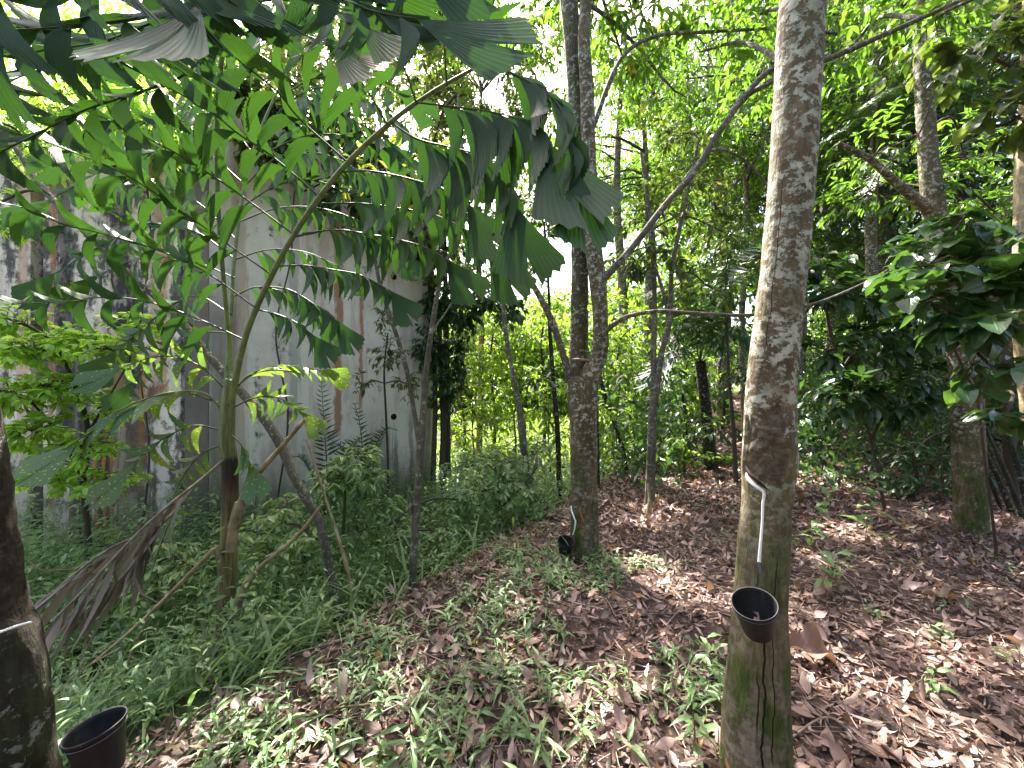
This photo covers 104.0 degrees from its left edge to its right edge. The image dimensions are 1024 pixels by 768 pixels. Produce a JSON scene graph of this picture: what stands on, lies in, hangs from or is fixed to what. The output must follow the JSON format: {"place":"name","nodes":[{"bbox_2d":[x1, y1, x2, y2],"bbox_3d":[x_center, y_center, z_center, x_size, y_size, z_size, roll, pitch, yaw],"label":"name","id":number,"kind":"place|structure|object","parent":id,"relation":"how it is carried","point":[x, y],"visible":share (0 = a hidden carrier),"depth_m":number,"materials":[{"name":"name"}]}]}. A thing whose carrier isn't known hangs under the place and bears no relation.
{"place":"outdoors","nodes":[
{"label":"outdoors","id":0,"kind":"place"},
{"bbox_2d":[3,0,1017,377],"label":"sky","id":1,"kind":"structure","parent":0,"point":[564,276],"materials":[{"name":"white"}]},
{"bbox_2d":[29,379,1023,767],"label":"ground","id":2,"kind":"structure","parent":0,"point":[175,751],"depth_m":2.46,"materials":[{"name":"brown plant"}]},
{"bbox_2d":[0,408,63,767],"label":"rubber tree","id":3,"kind":"object","parent":2,"relation":"on","point":[28,732],"visible":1,"depth_m":1.17,"materials":[{"name":"brown plant"}]},
{"bbox_2d":[59,706,127,767],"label":"latex bucket","id":4,"kind":"object","parent":3,"relation":"hanging from","point":[97,740],"visible":1,"depth_m":1.15,"materials":[{"name":"black plastic"}]},
{"bbox_2d":[0,302,163,605],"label":"lime shrub","id":5,"kind":"object","parent":2,"relation":"on","point":[12,400],"visible":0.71,"depth_m":3.39,"materials":[{"name":"green plant"}]},
{"bbox_2d":[0,75,233,539],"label":"slim tree","id":6,"kind":"object","parent":2,"relation":"on","point":[149,110],"visible":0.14,"depth_m":4.70,"materials":[{"name":"plant"}]},
{"bbox_2d":[2,0,245,113],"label":"forest tree","id":7,"kind":"object","parent":2,"relation":"on","point":[66,13],"visible":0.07,"depth_m":7.95,"materials":[{"name":"green plant"}]},
{"bbox_2d":[52,527,206,632],"bbox_3d":[-3.236,1.736,3.320,1.542,0.909,0.748,0,0,19],"label":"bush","id":8,"kind":"object","parent":2,"relation":"on","point":[165,586],"visible":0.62,"depth_m":3.23,"materials":[{"name":"green plant"}]},
{"bbox_2d":[0,56,344,620],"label":"slim tree","id":9,"kind":"object","parent":2,"relation":"on","point":[269,426],"visible":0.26,"depth_m":3.19,"materials":[{"name":"green plant"}]},
{"bbox_2d":[0,112,432,556],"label":"concrete building","id":10,"kind":"structure","parent":2,"relation":"on","point":[33,260],"depth_m":5.64,"materials":[{"name":"grey"}]},
{"bbox_2d":[238,493,330,609],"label":"bush","id":11,"kind":"object","parent":2,"relation":"on","point":[278,512],"visible":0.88,"depth_m":3.27,"materials":[{"name":"green plant"}]},
{"bbox_2d":[238,703,370,730],"bbox_3d":[-0.989,1.578,1.899,0.604,0.033,0.028,0,0,-13],"label":"stick","id":12,"kind":"object","parent":2,"relation":"on","point":[327,710],"visible":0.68,"depth_m":1.91,"materials":[{"name":"brown wood"}]},
{"bbox_2d":[136,0,475,197],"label":"forest tree","id":13,"kind":"object","parent":2,"relation":"on","point":[436,75],"visible":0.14,"depth_m":8.47,"materials":[{"name":"green plant"}]},
{"bbox_2d":[0,0,624,694],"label":"fishtail palm","id":14,"kind":"object","parent":2,"relation":"on","point":[574,198],"visible":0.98,"depth_m":2.21,"materials":[{"name":"green plant"}]},
{"bbox_2d":[17,433,631,767],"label":"undergrowth","id":15,"kind":"object","parent":2,"relation":"on","point":[307,614],"visible":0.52,"depth_m":3.19,"materials":[{"name":"green plant"}]},
{"bbox_2d":[290,380,369,522],"bbox_3d":[-2.285,0.896,5.098,1.023,1.895,0.714,0,0,24],"label":"palm seedling","id":16,"kind":"object","parent":2,"relation":"on","point":[356,441],"visible":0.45,"depth_m":5.31,"materials":[{"name":"green plant"}]},
{"bbox_2d":[305,439,359,617],"bbox_3d":[-1.341,1.146,3.025,0.541,1.438,0.029,0,0,17],"label":"leaning cane","id":17,"kind":"object","parent":2,"relation":"on","point":[335,528],"visible":0.87,"depth_m":3.02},
{"bbox_2d":[336,666,347,702],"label":"dry leaf","id":18,"kind":"object","parent":2,"relation":"on","point":[343,684],"visible":0.9,"depth_m":2.00,"materials":[{"name":"beige plant"}]},
{"bbox_2d":[217,55,472,507],"bbox_3d":[-2.451,-1.022,5.982,3.935,6.441,0.911,0,0,-30],"label":"slim tree","id":19,"kind":"object","parent":2,"relation":"on","point":[244,88],"visible":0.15,"depth_m":5.83,"materials":[{"name":"plant"}]},
{"bbox_2d":[303,444,397,589],"bbox_3d":[-1.482,1.332,3.644,0.841,1.569,0.862,0,0,0],"label":"bush","id":20,"kind":"object","parent":2,"relation":"on","point":[337,486],"visible":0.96,"depth_m":3.55,"materials":[{"name":"green plant"}]},
{"bbox_2d":[286,612,415,656],"bbox_3d":[-1.016,1.643,2.585,0.803,0.145,0.137,0,0,-20],"label":"stick","id":21,"kind":"object","parent":2,"relation":"on","point":[339,640],"visible":0.55,"depth_m":2.51,"materials":[{"name":"brown wood"}]},
{"bbox_2d":[323,403,400,518],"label":"palm seedling","id":22,"kind":"object","parent":2,"relation":"on","point":[365,444],"visible":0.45,"depth_m":5.83,"materials":[{"name":"green plant"}]},
{"bbox_2d":[352,306,428,519],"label":"sapling","id":23,"kind":"object","parent":2,"relation":"on","point":[391,359],"visible":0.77,"depth_m":6.12,"materials":[{"name":"green plant"}]},
{"bbox_2d":[354,690,433,767],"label":"seedling","id":24,"kind":"object","parent":2,"relation":"on","point":[412,762],"visible":0.89,"depth_m":1.69,"materials":[{"name":"green plant"}]},
{"bbox_2d":[324,91,464,591],"bbox_3d":[-1.059,-0.290,3.792,1.306,4.545,1.136,0,0,0],"label":"slim tree","id":25,"kind":"object","parent":2,"relation":"on","point":[419,428],"visible":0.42,"depth_m":3.28,"materials":[{"name":"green plant"}]},
{"bbox_2d":[337,485,490,580],"bbox_3d":[-0.885,1.555,4.122,0.802,0.974,1.731,0,0,43],"label":"bush","id":26,"kind":"object","parent":2,"relation":"on","point":[388,509],"visible":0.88,"depth_m":3.92,"materials":[{"name":"green plant"}]},
{"bbox_2d":[367,3,528,442],"bbox_3d":[-2.251,-5.254,12.679,5.408,14.378,4.126,0,0,9],"label":"forest tree","id":27,"kind":"object","parent":2,"relation":"on","point":[458,255],"visible":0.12,"depth_m":12.78,"materials":[{"name":"green plant"}]},
{"bbox_2d":[436,325,501,468],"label":"sapling","id":28,"kind":"object","parent":2,"relation":"on","point":[475,364],"visible":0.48,"depth_m":8.84,"materials":[{"name":"green plant"}]},
{"bbox_2d":[410,226,528,496],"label":"slim tree","id":29,"kind":"object","parent":2,"relation":"on","point":[444,392],"visible":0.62,"depth_m":7.12,"materials":[{"name":"plant"}]},
{"bbox_2d":[451,365,506,474],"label":"bush","id":30,"kind":"object","parent":2,"relation":"on","point":[459,437],"visible":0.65,"depth_m":7.93,"materials":[{"name":"green plant"}]},
{"bbox_2d":[397,0,567,453],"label":"forest tree","id":31,"kind":"object","parent":2,"relation":"on","point":[511,111],"visible":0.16,"depth_m":11.43,"materials":[{"name":"green plant"}]},
{"bbox_2d":[457,309,526,461],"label":"sapling","id":32,"kind":"object","parent":2,"relation":"on","point":[496,331],"visible":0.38,"depth_m":10.34,"materials":[{"name":"green plant"}]},
{"bbox_2d":[468,302,523,412],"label":"bush","id":33,"kind":"object","parent":2,"relation":"on","point":[495,378],"visible":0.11,"depth_m":12.48,"materials":[{"name":"green plant"}]},
{"bbox_2d":[436,434,556,530],"bbox_3d":[-0.206,1.306,5.227,1.705,1.198,1.571,0,0,0],"label":"bush","id":34,"kind":"object","parent":2,"relation":"on","point":[500,476],"visible":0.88,"depth_m":4.99,"materials":[{"name":"green plant"}]},
{"bbox_2d":[466,258,536,512],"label":"slim tree","id":35,"kind":"object","parent":2,"relation":"on","point":[522,434],"visible":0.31,"depth_m":5.57,"materials":[{"name":"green plant"}]},
{"bbox_2d":[0,0,1015,418],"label":"wood","id":36,"kind":"object","parent":2,"relation":"on","point":[634,294],"visible":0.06,"depth_m":22.22,"materials":[{"name":"green plant"}]},
{"bbox_2d":[484,324,545,459],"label":"sapling","id":37,"kind":"object","parent":2,"relation":"on","point":[520,374],"visible":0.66,"depth_m":9.35,"materials":[{"name":"green plant"}]},
{"bbox_2d":[488,356,546,472],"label":"bush","id":38,"kind":"object","parent":2,"relation":"on","point":[534,415],"visible":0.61,"depth_m":9.01,"materials":[{"name":"green plant"}]},
{"bbox_2d":[436,393,634,483],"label":"clearing grass","id":39,"kind":"structure","parent":2,"relation":"on","point":[538,422],"depth_m":12.81,"materials":[{"name":"green plant"}]},
{"bbox_2d":[517,376,569,483],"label":"bush","id":40,"kind":"object","parent":2,"relation":"on","point":[547,417],"visible":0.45,"depth_m":7.94,"materials":[{"name":"green plant"}]},
{"bbox_2d":[519,291,568,442],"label":"sapling","id":41,"kind":"object","parent":2,"relation":"on","point":[543,325],"visible":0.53,"depth_m":12.44,"materials":[{"name":"green plant"}]},
{"bbox_2d":[518,715,570,767],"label":"seedling","id":42,"kind":"object","parent":2,"relation":"on","point":[551,742],"visible":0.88,"depth_m":1.63,"materials":[{"name":"green plant"}]},
{"bbox_2d":[523,221,569,495],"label":"slim tree","id":43,"kind":"object","parent":2,"relation":"on","point":[552,382],"visible":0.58,"depth_m":6.47,"materials":[{"name":"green plant"}]},
{"bbox_2d":[125,472,1023,767],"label":"path weeds","id":44,"kind":"object","parent":2,"relation":"on","point":[247,736],"visible":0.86,"depth_m":2.01,"materials":[{"name":"green plant"}]},
{"bbox_2d":[515,120,652,358],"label":"forest tree","id":45,"kind":"object","parent":2,"relation":"on","point":[605,157],"visible":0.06,"depth_m":18.20,"materials":[{"name":"green plant"}]},
{"bbox_2d":[544,302,644,433],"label":"sapling","id":46,"kind":"object","parent":2,"relation":"on","point":[564,331],"visible":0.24,"depth_m":11.00,"materials":[{"name":"green plant"}]},
{"bbox_2d":[597,390,614,488],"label":"slim tree","id":47,"kind":"object","parent":2,"relation":"on","point":[600,428],"visible":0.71,"depth_m":6.18,"materials":[{"name":"green plant"}]},
{"bbox_2d":[588,328,637,473],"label":"slim tree","id":48,"kind":"object","parent":2,"relation":"on","point":[609,406],"visible":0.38,"depth_m":6.97,"materials":[{"name":"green plant"}]},
{"bbox_2d":[599,362,647,475],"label":"bush","id":49,"kind":"object","parent":2,"relation":"on","point":[639,437],"visible":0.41,"depth_m":8.19,"materials":[{"name":"green plant"}]},
{"bbox_2d":[600,321,650,458],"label":"sapling","id":50,"kind":"object","parent":2,"relation":"on","point":[631,344],"visible":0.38,"depth_m":9.32,"materials":[{"name":"green plant"}]},
{"bbox_2d":[598,287,658,439],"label":"sapling","id":51,"kind":"object","parent":2,"relation":"on","point":[620,300],"visible":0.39,"depth_m":11.40,"materials":[{"name":"green plant"}]},
{"bbox_2d":[554,12,712,424],"bbox_3d":[4.102,-5.551,13.650,6.225,14.587,3.601,0,0,0],"label":"forest tree","id":52,"kind":"object","parent":2,"relation":"on","point":[621,281],"visible":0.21,"depth_m":13.40,"materials":[{"name":"green plant"}]},
{"bbox_2d":[624,343,682,451],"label":"bush","id":53,"kind":"object","parent":2,"relation":"on","point":[643,367],"visible":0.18,"depth_m":9.61,"materials":[{"name":"green plant"}]},
{"bbox_2d":[545,0,772,426],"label":"forest tree","id":54,"kind":"object","parent":2,"relation":"on","point":[648,279],"visible":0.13,"depth_m":13.41,"materials":[{"name":"green plant"}]},
{"bbox_2d":[596,130,730,284],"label":"forest tree","id":55,"kind":"object","parent":2,"relation":"on","point":[663,219],"visible":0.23,"depth_m":17.67,"materials":[{"name":"green plant"}]},
{"bbox_2d":[600,430,740,474],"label":"bush","id":56,"kind":"object","parent":2,"relation":"on","point":[688,451],"visible":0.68,"depth_m":6.94,"materials":[{"name":"green plant"}]},
{"bbox_2d":[622,347,727,453],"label":"sapling","id":57,"kind":"object","parent":2,"relation":"on","point":[690,381],"visible":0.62,"depth_m":8.90,"materials":[{"name":"green plant"}]},
{"bbox_2d":[604,101,761,506],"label":"slim tree","id":58,"kind":"object","parent":2,"relation":"on","point":[638,274],"visible":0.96,"depth_m":5.43,"materials":[{"name":"green plant"}]},
{"bbox_2d":[384,0,997,561],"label":"rubber tree","id":59,"kind":"object","parent":2,"relation":"on","point":[580,48],"visible":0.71,"depth_m":3.90,"materials":[{"name":"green plant"}]},
{"bbox_2d":[558,535,574,556],"bbox_3d":[0.479,1.466,3.586,0.156,0.149,0.156,4,16,0],"label":"latex bucket","id":60,"kind":"object","parent":59,"relation":"hanging from","point":[563,546],"visible":0.95,"depth_m":3.58,"materials":[{"name":"black plastic"}]},
{"bbox_2d":[876,2,950,203],"bbox_3d":[3.875,-2.772,3.829,0.656,2.024,0.066,0,0,10],"label":"hanging vine","id":61,"kind":"object","parent":59,"relation":"hanging from","point":[909,145],"visible":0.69,"depth_m":3.81,"materials":[{"name":"brown plant"}]},
{"bbox_2d":[669,702,718,767],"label":"seedling","id":62,"kind":"object","parent":2,"relation":"on","point":[702,730],"visible":0.98,"depth_m":1.67,"materials":[{"name":"green plant"}]},
{"bbox_2d":[634,237,762,469],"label":"tree","id":63,"kind":"object","parent":2,"relation":"on","point":[709,447],"visible":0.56,"depth_m":7.25,"materials":[{"name":"green plant"}]},
{"bbox_2d":[690,632,727,683],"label":"seedling","id":64,"kind":"object","parent":2,"relation":"on","point":[709,649],"visible":0.85,"depth_m":2.14,"materials":[{"name":"green plant"}]},
{"bbox_2d":[659,217,763,483],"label":"tree","id":65,"kind":"object","parent":2,"relation":"on","point":[727,255],"visible":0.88,"depth_m":6.47,"materials":[{"name":"plant"}]},
{"bbox_2d":[690,340,748,429],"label":"sapling","id":66,"kind":"object","parent":2,"relation":"on","point":[724,402],"visible":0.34,"depth_m":10.98,"materials":[{"name":"green plant"}]},
{"bbox_2d":[621,0,840,415],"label":"forest tree","id":67,"kind":"object","parent":2,"relation":"on","point":[715,206],"visible":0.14,"depth_m":12.92,"materials":[{"name":"green plant"}]},
{"bbox_2d":[657,1,849,437],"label":"rubber tree","id":68,"kind":"object","parent":2,"relation":"on","point":[746,188],"visible":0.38,"depth_m":9.94,"materials":[{"name":"green plant"}]},
{"bbox_2d":[679,0,838,767],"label":"rubber tree","id":69,"kind":"object","parent":2,"relation":"on","point":[756,730],"visible":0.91,"depth_m":1.58,"materials":[{"name":"brown plant"}]},
{"bbox_2d":[731,587,778,642],"bbox_3d":[0.907,0.866,1.484,0.153,0.140,0.153,-17,15,0],"label":"latex bucket","id":70,"kind":"object","parent":69,"relation":"hanging from","point":[756,609],"visible":1,"depth_m":1.50,"materials":[{"name":"black plastic"}]},
{"bbox_2d":[617,0,901,174],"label":"forest tree","id":71,"kind":"object","parent":2,"relation":"on","point":[700,100],"visible":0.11,"depth_m":12.20,"materials":[{"name":"green plant"}]},
{"bbox_2d":[674,34,853,393],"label":"forest tree","id":72,"kind":"object","parent":2,"relation":"on","point":[805,327],"visible":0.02,"depth_m":15.84,"materials":[{"name":"green plant"}]},
{"bbox_2d":[695,156,859,423],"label":"rubber tree","id":73,"kind":"object","parent":2,"relation":"on","point":[801,366],"visible":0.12,"depth_m":11.39,"materials":[{"name":"green plant"}]},
{"bbox_2d":[653,47,905,309],"bbox_3d":[10.583,-5.908,14.594,11.341,13.297,7.508,0,0,32],"label":"forest tree","id":74,"kind":"object","parent":2,"relation":"on","point":[756,258],"visible":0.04,"depth_m":15.82,"materials":[{"name":"green plant"}]},
{"bbox_2d":[611,0,998,328],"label":"forest tree","id":75,"kind":"object","parent":2,"relation":"on","point":[756,177],"visible":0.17,"depth_m":9.23,"materials":[{"name":"green plant"}]},
{"bbox_2d":[598,298,1023,488],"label":"thicket","id":76,"kind":"object","parent":2,"relation":"on","point":[823,420],"visible":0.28,"depth_m":7.24,"materials":[{"name":"green plant"}]},
{"bbox_2d":[789,622,837,667],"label":"dry leaf","id":77,"kind":"object","parent":2,"relation":"on","point":[808,640],"visible":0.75,"depth_m":2.28,"materials":[{"name":"brown plant"}]},
{"bbox_2d":[798,408,837,465],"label":"bush","id":78,"kind":"object","parent":2,"relation":"on","point":[813,439],"visible":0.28,"depth_m":7.41,"materials":[{"name":"green plant"}]},
{"bbox_2d":[799,484,840,550],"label":"seedling","id":79,"kind":"object","parent":2,"relation":"on","point":[821,511],"visible":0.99,"depth_m":3.89,"materials":[{"name":"green plant"}]},
{"bbox_2d":[793,716,870,754],"bbox_3d":[1.355,1.555,1.772,0.309,0.021,0.183,0,0,0],"label":"stick","id":80,"kind":"object","parent":2,"relation":"on","point":[800,731],"visible":0.92,"depth_m":1.81,"materials":[{"name":"brown wood"}]},
{"bbox_2d":[812,550,856,589],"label":"seedling","id":81,"kind":"object","parent":2,"relation":"on","point":[828,559],"visible":0.88,"depth_m":3.10,"materials":[{"name":"green plant"}]},
{"bbox_2d":[673,0,1019,436],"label":"forest tree","id":82,"kind":"object","parent":2,"relation":"on","point":[893,225],"visible":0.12,"depth_m":8.66,"materials":[{"name":"green plant"}]},
{"bbox_2d":[693,2,1004,393],"bbox_3d":[12.327,-6.705,13.956,11.926,15.337,5.810,0,0,0],"label":"forest tree","id":83,"kind":"object","parent":2,"relation":"on","point":[829,235],"visible":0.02,"depth_m":13.97,"materials":[{"name":"green plant"}]},
{"bbox_2d":[708,0,1017,536],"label":"rubber tree","id":84,"kind":"object","parent":2,"relation":"on","point":[970,500],"visible":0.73,"depth_m":4.35,"materials":[{"name":"green plant"}]},
{"bbox_2d":[811,2,921,407],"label":"rubber tree","id":85,"kind":"object","parent":2,"relation":"on","point":[836,227],"visible":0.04,"depth_m":13.40,"materials":[{"name":"green plant"}]},
{"bbox_2d":[842,472,900,542],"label":"seedling","id":86,"kind":"object","parent":2,"relation":"on","point":[872,493],"visible":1,"depth_m":4.08,"materials":[{"name":"green plant"}]},
{"bbox_2d":[801,251,948,511],"bbox_3d":[4.257,0.102,4.790,2.205,3.354,1.107,0,0,-10],"label":"broadleaf shrub","id":87,"kind":"object","parent":2,"relation":"on","point":[901,350],"visible":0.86,"depth_m":4.65,"materials":[{"name":"green plant"}]},
{"bbox_2d":[853,742,901,765],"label":"dry leaf","id":88,"kind":"object","parent":2,"relation":"on","point":[885,753],"visible":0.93,"depth_m":1.70,"materials":[{"name":"brown plant"}]},
{"bbox_2d":[769,0,998,463],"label":"rubber tree","id":89,"kind":"object","parent":2,"relation":"on","point":[871,251],"visible":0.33,"depth_m":7.53,"materials":[{"name":"green plant"}]},
{"bbox_2d":[818,3,1019,454],"bbox_3d":[8.224,-4.245,8.490,4.451,11.445,2.788,0,0,23],"label":"rubber tree","id":90,"kind":"object","parent":2,"relation":"on","point":[931,286],"visible":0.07,"depth_m":8.16,"materials":[{"name":"green plant"}]},
{"bbox_2d":[819,20,1019,235],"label":"tree","id":91,"kind":"object","parent":2,"relation":"on","point":[997,85],"visible":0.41,"depth_m":6.79,"materials":[{"name":"green plant"}]},
{"bbox_2d":[822,0,1019,293],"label":"forest tree","id":92,"kind":"object","parent":2,"relation":"on","point":[989,162],"visible":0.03,"depth_m":8.62,"materials":[{"name":"green plant"}]},
{"bbox_2d":[832,7,1018,445],"bbox_3d":[9.287,-4.728,8.555,3.894,12.274,2.809,0,0,11],"label":"rubber tree","id":93,"kind":"object","parent":2,"relation":"on","point":[881,264],"visible":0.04,"depth_m":8.72,"materials":[{"name":"green plant"}]},
{"bbox_2d":[831,0,1019,281],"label":"forest tree","id":94,"kind":"object","parent":2,"relation":"on","point":[982,177],"visible":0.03,"depth_m":11.17,"materials":[{"name":"green plant"}]},
{"bbox_2d":[835,0,1021,481],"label":"rubber tree","id":95,"kind":"object","parent":2,"relation":"on","point":[1017,7],"visible":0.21,"depth_m":6.28,"materials":[{"name":"green plant"}]},
{"bbox_2d":[841,0,1023,443],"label":"rubber tree","id":96,"kind":"object","parent":2,"relation":"on","point":[953,59],"visible":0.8,"depth_m":3.02,"materials":[{"name":"green plant"}]},
{"bbox_2d":[873,411,994,502],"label":"bush","id":97,"kind":"object","parent":2,"relation":"on","point":[903,484],"visible":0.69,"depth_m":5.53,"materials":[{"name":"green plant"}]},
{"bbox_2d":[855,234,1020,503],"bbox_3d":[6.463,-0.196,5.941,2.140,4.123,1.383,0,0,28],"label":"broadleaf shrub","id":98,"kind":"object","parent":2,"relation":"on","point":[1007,459],"visible":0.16,"depth_m":5.89,"materials":[{"name":"green plant"}]},
{"bbox_2d":[921,585,957,600],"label":"dry leaf","id":99,"kind":"object","parent":2,"relation":"on","point":[945,590],"visible":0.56,"depth_m":3.01,"materials":[{"name":"brown plant"}]},
{"bbox_2d":[858,207,1023,561],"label":"broadleaf shrub","id":100,"kind":"object","parent":2,"relation":"on","point":[978,324],"visible":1,"depth_m":2.72,"materials":[{"name":"green plant"}]},
{"bbox_2d":[921,663,961,696],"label":"seedling","id":101,"kind":"object","parent":2,"relation":"on","point":[935,685],"visible":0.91,"depth_m":2.05,"materials":[{"name":"green plant"}]},
{"bbox_2d":[950,381,1023,478],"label":"bush","id":102,"kind":"object","parent":2,"relation":"on","point":[1019,450],"visible":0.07,"depth_m":6.11,"materials":[{"name":"green plant"}]},
{"bbox_2d":[987,451,1015,515],"bbox_3d":[6.070,1.201,4.997,0.060,0.880,0.300,0,0,-39],"label":"wooden stake","id":103,"kind":"object","parent":2,"relation":"on","point":[1001,486],"visible":0.77,"depth_m":4.96,"materials":[{"name":"brown wood"}]},
{"bbox_2d":[985,425,1023,518],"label":"wooden stake","id":104,"kind":"object","parent":2,"relation":"on","point":[1009,484],"visible":0.83,"depth_m":4.72,"materials":[{"name":"brown wood"}]},
{"bbox_2d":[1005,435,1023,503],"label":"wooden stake","id":105,"kind":"object","parent":2,"relation":"on","point":[1015,460],"visible":0.7,"depth_m":5.08,"materials":[{"name":"brown wood"}]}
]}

